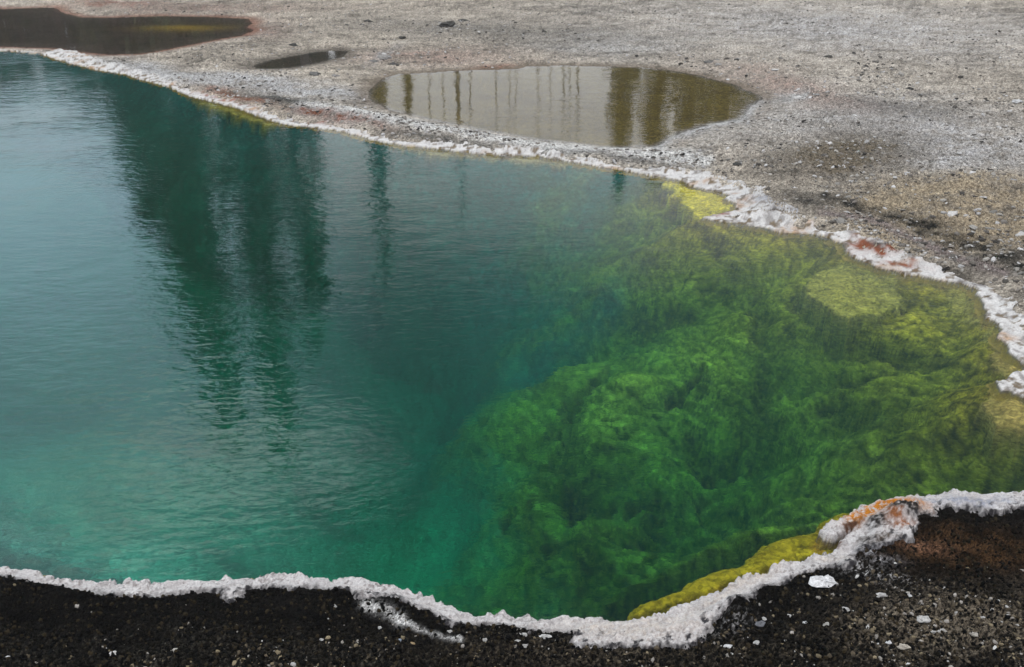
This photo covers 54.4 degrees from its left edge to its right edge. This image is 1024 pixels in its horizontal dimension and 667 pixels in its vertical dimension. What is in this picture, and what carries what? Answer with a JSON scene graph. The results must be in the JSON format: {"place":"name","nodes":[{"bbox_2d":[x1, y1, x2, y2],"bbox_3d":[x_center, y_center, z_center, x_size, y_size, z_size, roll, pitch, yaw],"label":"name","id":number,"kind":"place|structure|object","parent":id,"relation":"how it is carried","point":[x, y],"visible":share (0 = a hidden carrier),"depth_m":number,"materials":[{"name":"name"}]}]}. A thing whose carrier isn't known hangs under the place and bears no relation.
{"place":"outdoors","nodes":[
{"label":"outdoors","id":0,"kind":"place"},
{"bbox_2d":[0,7,252,54],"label":"dark pond water","id":1,"kind":"structure","parent":0,"point":[49,27],"depth_m":21.64,"materials":[{"name":"brown liquid"}]},
{"bbox_2d":[0,50,1023,621],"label":"pool water","id":2,"kind":"structure","parent":0,"point":[236,344],"depth_m":6.70,"materials":[{"name":"teal liquid"}]},
{"bbox_2d":[0,0,1023,329],"bbox_3d":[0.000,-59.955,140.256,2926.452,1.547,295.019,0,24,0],"label":"ground","id":3,"kind":"structure","parent":0,"point":[920,130],"depth_m":16.77,"materials":[{"name":"grey gravel"}]},
{"bbox_2d":[254,51,347,68],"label":"puddle water","id":4,"kind":"structure","parent":3,"relation":"on","point":[303,59],"depth_m":18.16,"materials":[{"name":"black liquid"}]},
{"bbox_2d":[309,71,320,75],"bbox_3d":[-3.243,-4.282,16.394,0.190,0.070,0.188,5,25,11],"label":"stone","id":5,"kind":"object","parent":3,"relation":"on","point":[316,73],"visible":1,"depth_m":16.35,"materials":[{"name":"grey stone"}]},
{"bbox_2d":[377,54,391,58],"bbox_3d":[-2.301,-4.986,17.944,0.280,0.073,0.283,9,26,18],"label":"stone","id":6,"kind":"object","parent":3,"relation":"on","point":[384,56],"visible":1,"depth_m":17.89,"materials":[{"name":"white stone"}]},
{"bbox_2d":[437,21,454,26],"bbox_3d":[-1.452,-6.861,22.031,0.420,0.119,0.345,0,24,0],"label":"stone","id":7,"kind":"object","parent":3,"relation":"on","point":[448,23],"visible":1,"depth_m":21.92,"materials":[{"name":"grey stone"}]},
{"bbox_2d":[0,48,1023,397],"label":"sinter rim","id":8,"kind":"object","parent":3,"relation":"on","point":[1004,316],"visible":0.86,"depth_m":9.70,"materials":[{"name":"white stone"}]},
{"bbox_2d":[4,0,1023,290],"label":"sinter chips","id":9,"kind":"object","parent":3,"relation":"on","point":[900,244],"visible":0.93,"depth_m":12.67,"materials":[{"name":"grey gravel"}]},
{"bbox_2d":[253,18,1023,243],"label":"rubble","id":10,"kind":"object","parent":3,"relation":"on","point":[840,220],"visible":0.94,"depth_m":14.65,"materials":[{"name":"grey stone"}]},
{"bbox_2d":[793,95,805,98],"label":"stone","id":11,"kind":"object","parent":3,"relation":"on","point":[798,97],"visible":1,"depth_m":14.81,"materials":[{"name":"white stone"}]},
{"bbox_2d":[988,235,999,239],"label":"stone","id":12,"kind":"object","parent":3,"relation":"on","point":[993,237],"visible":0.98,"depth_m":8.96,"materials":[{"name":"beige stone"}]},
{"bbox_2d":[1011,99,1023,102],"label":"stone","id":13,"kind":"object","parent":3,"relation":"on","point":[1017,101],"visible":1,"depth_m":14.12,"materials":[{"name":"white stone"}]},
{"bbox_2d":[0,507,1023,666],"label":"bank","id":14,"kind":"structure","parent":0,"point":[938,547],"depth_m":4.30,"materials":[{"name":"black gravel"}]},
{"bbox_2d":[0,488,1023,650],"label":"sinter rim","id":15,"kind":"object","parent":14,"relation":"on","point":[877,524],"visible":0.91,"depth_m":4.60,"materials":[{"name":"white stone"}]},
{"bbox_2d":[539,634,551,638],"bbox_3d":[0.142,1.289,4.242,0.057,0.018,0.022,0,24,0],"label":"stone","id":16,"kind":"object","parent":14,"relation":"on","point":[545,635],"visible":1,"depth_m":4.24,"materials":[{"name":"white stone"}]},
{"bbox_2d":[755,620,765,626],"bbox_3d":[1.078,1.255,4.311,0.048,0.017,0.038,-9,26,-18],"label":"stone","id":17,"kind":"object","parent":14,"relation":"on","point":[761,623],"visible":1,"depth_m":4.30,"materials":[{"name":"grey stone"}]},
{"bbox_2d":[808,575,837,587],"bbox_3d":[1.427,1.133,4.570,0.139,0.041,0.084,-3,25,-7],"label":"stone","id":18,"kind":"object","parent":14,"relation":"on","point":[825,581],"visible":1,"depth_m":4.56,"materials":[{"name":"white stone"}]},
{"bbox_2d":[876,592,886,596],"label":"stone","id":19,"kind":"object","parent":14,"relation":"on","point":[879,594],"visible":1,"depth_m":4.47,"materials":[{"name":"white stone"}]},
{"bbox_2d":[896,643,910,649],"bbox_3d":[1.621,1.293,4.114,0.064,0.021,0.029,0,24,0],"label":"stone","id":20,"kind":"object","parent":14,"relation":"on","point":[902,646],"visible":1,"depth_m":4.11,"materials":[{"name":"beige stone"}]},
{"bbox_2d":[917,615,930,622],"bbox_3d":[1.768,1.225,4.280,0.061,0.022,0.048,0,24,0],"label":"stone","id":21,"kind":"object","parent":14,"relation":"on","point":[922,618],"visible":1,"depth_m":4.27,"materials":[{"name":"white stone"}]},
{"bbox_2d":[969,632,977,636],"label":"stone","id":22,"kind":"object","parent":14,"relation":"on","point":[975,634],"visible":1,"depth_m":4.20,"materials":[{"name":"beige stone"}]},
{"bbox_2d":[368,66,763,147],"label":"pond water","id":23,"kind":"structure","parent":0,"point":[612,107],"depth_m":14.80,"materials":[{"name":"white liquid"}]}
]}

